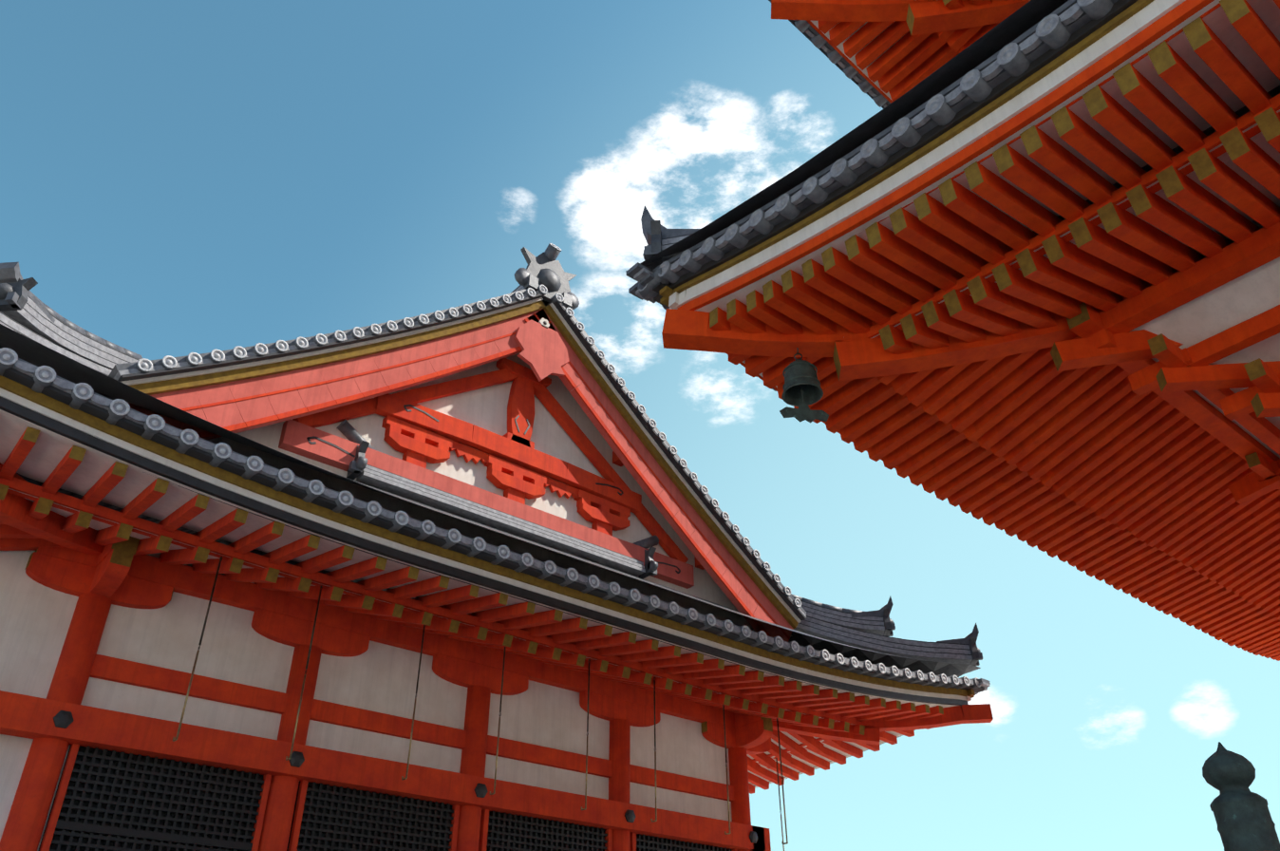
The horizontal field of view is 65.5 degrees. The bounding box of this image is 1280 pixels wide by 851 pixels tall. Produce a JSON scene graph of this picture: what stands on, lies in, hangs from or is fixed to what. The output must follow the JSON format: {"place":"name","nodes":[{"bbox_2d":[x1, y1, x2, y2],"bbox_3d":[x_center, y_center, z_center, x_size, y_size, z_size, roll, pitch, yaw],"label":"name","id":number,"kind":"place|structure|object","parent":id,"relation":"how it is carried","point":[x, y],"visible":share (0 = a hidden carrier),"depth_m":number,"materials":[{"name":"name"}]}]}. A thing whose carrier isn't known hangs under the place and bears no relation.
{"place":"outdoors","nodes":[
{"label":"outdoors","id":0,"kind":"place"},
{"bbox_2d":[0,536,772,850],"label":"building wall","id":1,"kind":"structure","parent":0,"point":[97,656],"depth_m":12.44,"materials":[{"name":"red wood"}]},
{"bbox_2d":[0,299,980,677],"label":"hall roof","id":2,"kind":"structure","parent":1,"relation":"on","point":[38,354],"depth_m":11.41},
{"bbox_2d":[108,284,806,641],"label":"gable","id":3,"kind":"structure","parent":2,"relation":"on","point":[522,404],"depth_m":15.81,"materials":[{"name":"red wood"}]},
{"bbox_2d":[0,347,980,694],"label":"roof tiles","id":4,"kind":"object","parent":2,"relation":"on","point":[118,408],"visible":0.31,"depth_m":11.09,"materials":[{"name":"grey tile"}]},
{"bbox_2d":[0,243,982,665],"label":"roof ridge ornaments","id":5,"kind":"object","parent":2,"relation":"on","point":[25,311],"visible":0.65,"depth_m":15.51},
{"bbox_2d":[0,357,993,793],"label":"roof eaves","id":6,"kind":"object","parent":1,"relation":"attached to","point":[51,440],"visible":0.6,"depth_m":11.72,"materials":[{"name":"red wood"}]},
{"bbox_2d":[172,556,788,850],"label":"hanging rods","id":7,"kind":"object","parent":6,"relation":"hanging from","point":[192,675],"visible":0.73,"depth_m":12.43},
{"bbox_2d":[0,0,1279,850],"label":"sky","id":8,"kind":"structure","parent":0,"point":[178,178],"materials":[{"name":"blue"}]},
{"label":"ground","id":9,"kind":"structure","parent":0,"visible":0},
{"bbox_2d":[626,0,1279,660],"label":"roof eaves","id":10,"kind":"object","parent":9,"relation":"on","point":[1088,387],"visible":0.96,"depth_m":8.95,"materials":[{"name":"red wood"}]},
{"bbox_2d":[779,347,828,423],"bbox_3d":[1.496,-0.444,9.267,0.411,0.990,0.380,24,-40,-33],"label":"wind bell","id":11,"kind":"object","parent":10,"relation":"hanging from","point":[802,389],"visible":1,"depth_m":9.15,"materials":[{"name":"grey metal"}]},
{"bbox_2d":[625,0,1279,391],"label":"roof tiles","id":12,"kind":"object","parent":10,"relation":"attached to","point":[664,245],"visible":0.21,"depth_m":8.15,"materials":[{"name":"grey tile"}]},
{"bbox_2d":[1202,741,1279,850],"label":"terrace railing","id":13,"kind":"object","parent":9,"relation":"on","point":[1239,808],"visible":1,"depth_m":4.32,"materials":[{"name":"paint"}]}
]}

